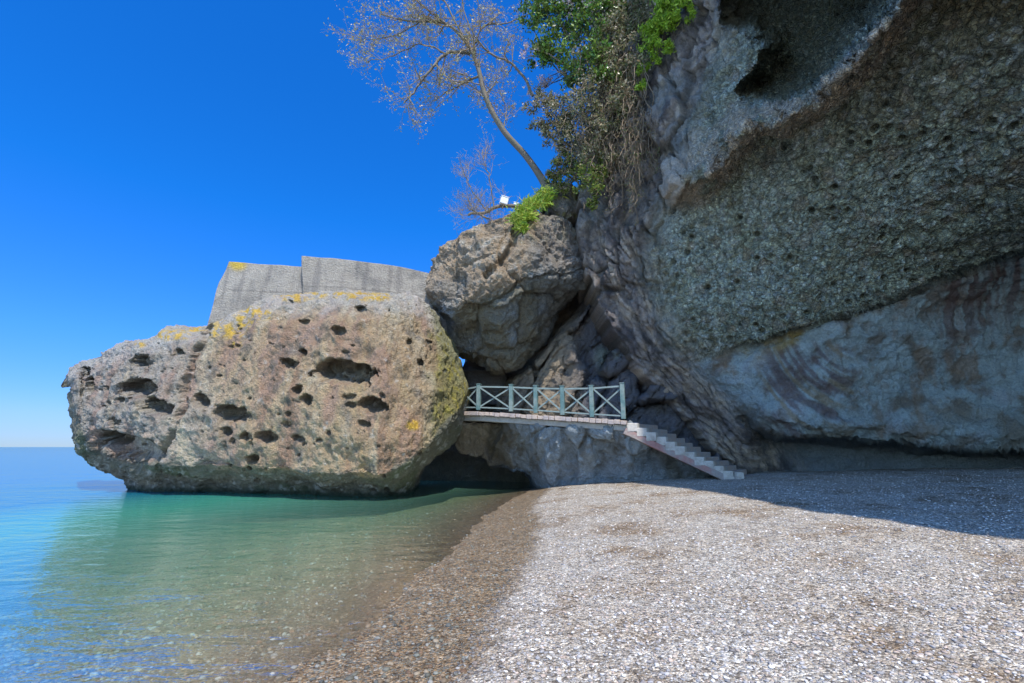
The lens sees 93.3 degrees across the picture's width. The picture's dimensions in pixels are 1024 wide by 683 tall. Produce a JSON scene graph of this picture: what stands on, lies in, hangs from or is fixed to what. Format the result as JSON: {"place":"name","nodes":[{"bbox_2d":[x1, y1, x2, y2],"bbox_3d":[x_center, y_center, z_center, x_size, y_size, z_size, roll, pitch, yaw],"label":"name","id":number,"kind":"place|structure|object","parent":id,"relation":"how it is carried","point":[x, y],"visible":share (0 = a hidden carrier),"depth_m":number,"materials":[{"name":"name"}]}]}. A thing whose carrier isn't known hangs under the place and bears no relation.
{"place":"outdoors","nodes":[
{"label":"outdoors","id":0,"kind":"place"},
{"bbox_2d":[0,447,535,682],"bbox_3d":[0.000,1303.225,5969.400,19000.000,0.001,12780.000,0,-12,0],"label":"sea","id":1,"kind":"structure","parent":0,"point":[107,578],"depth_m":6.72,"materials":[{"name":"teal liquid"}]},
{"bbox_2d":[61,288,471,496],"bbox_3d":[-11.147,3.944,20.003,18.968,11.580,9.419,-1,-12,4],"label":"sea boulder","id":2,"kind":"object","parent":1,"relation":"in","point":[348,392],"visible":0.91,"depth_m":16.88,"materials":[{"name":"beige stone"}]},
{"bbox_2d":[207,256,446,330],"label":"ruined wall","id":3,"kind":"structure","parent":2,"relation":"on","point":[242,286],"depth_m":21.46,"materials":[{"name":"grey concrete"}]},
{"bbox_2d":[425,210,587,375],"bbox_3d":[-0.177,-2.043,21.992,7.145,7.136,7.000,0,-12,0],"label":"wedged boulder","id":4,"kind":"object","parent":2,"relation":"on","point":[500,294],"visible":0.9,"depth_m":19.90,"materials":[{"name":"grey stone"}]},
{"bbox_2d":[442,131,518,234],"bbox_3d":[-1.369,-7.067,21.195,3.550,5.502,2.881,-4,-13,20],"label":"bare bush","id":5,"kind":"object","parent":4,"relation":"on","point":[487,210],"visible":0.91,"depth_m":20.98,"materials":[{"name":"brown plant"}]},
{"bbox_2d":[499,195,508,208],"bbox_3d":[-0.336,-6.087,21.125,0.398,0.574,0.290,4,-13,-17],"label":"white box","id":6,"kind":"object","parent":5,"relation":"attached to","point":[503,202],"visible":1,"depth_m":21.05,"materials":[{"name":"paint"}]},
{"bbox_2d":[504,184,568,233],"bbox_3d":[1.028,-5.522,20.727,3.214,3.094,1.662,12,-17,-43],"label":"grass tuft","id":7,"kind":"object","parent":4,"relation":"on","point":[524,212],"visible":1,"depth_m":20.13,"materials":[{"name":"green plant"}]},
{"bbox_2d":[0,0,596,446],"label":"sky","id":8,"kind":"structure","parent":0,"point":[148,148],"materials":[{"name":"blue"}]},
{"bbox_2d":[288,467,1023,682],"bbox_3d":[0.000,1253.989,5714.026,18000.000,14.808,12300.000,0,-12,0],"label":"beach ground","id":9,"kind":"structure","parent":0,"point":[502,534],"depth_m":5.01,"materials":[{"name":"grey gravel"}]},
{"bbox_2d":[270,494,537,682],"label":"wet pebbles","id":10,"kind":"object","parent":9,"relation":"on","point":[416,673],"visible":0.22,"depth_m":4.10,"materials":[{"name":"gravel"}]},
{"bbox_2d":[420,410,529,481],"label":"cave wall","id":11,"kind":"structure","parent":9,"relation":"on","point":[451,463],"depth_m":24.05,"materials":[{"name":"grey stone"}]},
{"bbox_2d":[455,418,712,487],"bbox_3d":[3.153,5.232,21.231,11.293,3.727,9.690,0,-12,0],"label":"cave ledge","id":12,"kind":"object","parent":9,"relation":"on","point":[540,456],"visible":0.62,"depth_m":17.98,"materials":[{"name":"grey stone"}]},
{"bbox_2d":[463,411,626,430],"bbox_3d":[0.923,3.103,18.766,7.223,0.855,1.939,-5,-13,23],"label":"footbridge","id":13,"kind":"object","parent":12,"relation":"on","point":[545,420],"visible":0.93,"depth_m":17.88,"materials":[{"name":"concrete"}]},
{"bbox_2d":[466,382,625,418],"bbox_3d":[0.893,2.223,18.154,6.624,1.487,0.333,-5,-13,22],"label":"railing","id":14,"kind":"object","parent":13,"relation":"on","point":[535,390],"visible":0.92,"depth_m":17.95,"materials":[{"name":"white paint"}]},
{"bbox_2d":[464,297,722,459],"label":"cliff slabs","id":15,"kind":"structure","parent":9,"relation":"on","point":[574,352],"depth_m":20.82,"materials":[{"name":"grey stone"}]},
{"bbox_2d":[462,361,506,405],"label":"shaded block","id":16,"kind":"structure","parent":15,"relation":"on","point":[475,373],"depth_m":22.70,"materials":[{"name":"grey stone"}]},
{"bbox_2d":[622,423,752,479],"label":"staircase","id":17,"kind":"structure","parent":9,"relation":"on","point":[673,446],"depth_m":16.68,"materials":[{"name":"grey concrete"}]},
{"bbox_2d":[574,0,1023,474],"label":"cliff","id":18,"kind":"structure","parent":0,"point":[816,263],"depth_m":16.46,"materials":[{"name":"grey stone"}]},
{"bbox_2d":[540,182,578,226],"bbox_3d":[2.424,-6.077,23.017,2.289,2.186,3.253,0,-12,0],"label":"shoulder rock","id":19,"kind":"object","parent":18,"relation":"on","point":[564,207],"visible":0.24,"depth_m":21.64,"materials":[{"name":"grey stone"}]},
{"bbox_2d":[323,0,548,187],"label":"leaning tree","id":20,"kind":"object","parent":19,"relation":"on","point":[422,18],"visible":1,"depth_m":22.71,"materials":[{"name":"brown plant"}]},
{"bbox_2d":[518,0,609,97],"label":"blossom bush","id":21,"kind":"object","parent":18,"relation":"on","point":[544,83],"visible":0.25,"depth_m":24.40,"materials":[{"name":"green plant"}]},
{"bbox_2d":[514,0,631,99],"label":"evergreen bush","id":22,"kind":"object","parent":18,"relation":"on","point":[544,49],"visible":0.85,"depth_m":22.12,"materials":[{"name":"green plant"}]},
{"bbox_2d":[536,133,610,211],"bbox_3d":[2.958,-7.099,20.836,2.387,4.481,3.378,10,-16,-37],"label":"mossy shrub","id":23,"kind":"object","parent":18,"relation":"on","point":[555,176],"visible":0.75,"depth_m":20.99,"materials":[{"name":"green plant"}]},
{"bbox_2d":[521,0,654,173],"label":"grey green bush","id":24,"kind":"object","parent":18,"relation":"on","point":[629,29],"visible":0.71,"depth_m":20.55,"materials":[{"name":"green plant"}]},
{"bbox_2d":[551,40,662,229],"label":"hanging vines","id":25,"kind":"object","parent":18,"relation":"hanging from","point":[636,146],"visible":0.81,"depth_m":19.33,"materials":[{"name":"brown plant"}]},
{"bbox_2d":[628,0,697,90],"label":"fern clump","id":26,"kind":"object","parent":18,"relation":"attached to","point":[663,20],"visible":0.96,"depth_m":19.23,"materials":[{"name":"green plant"}]}
]}

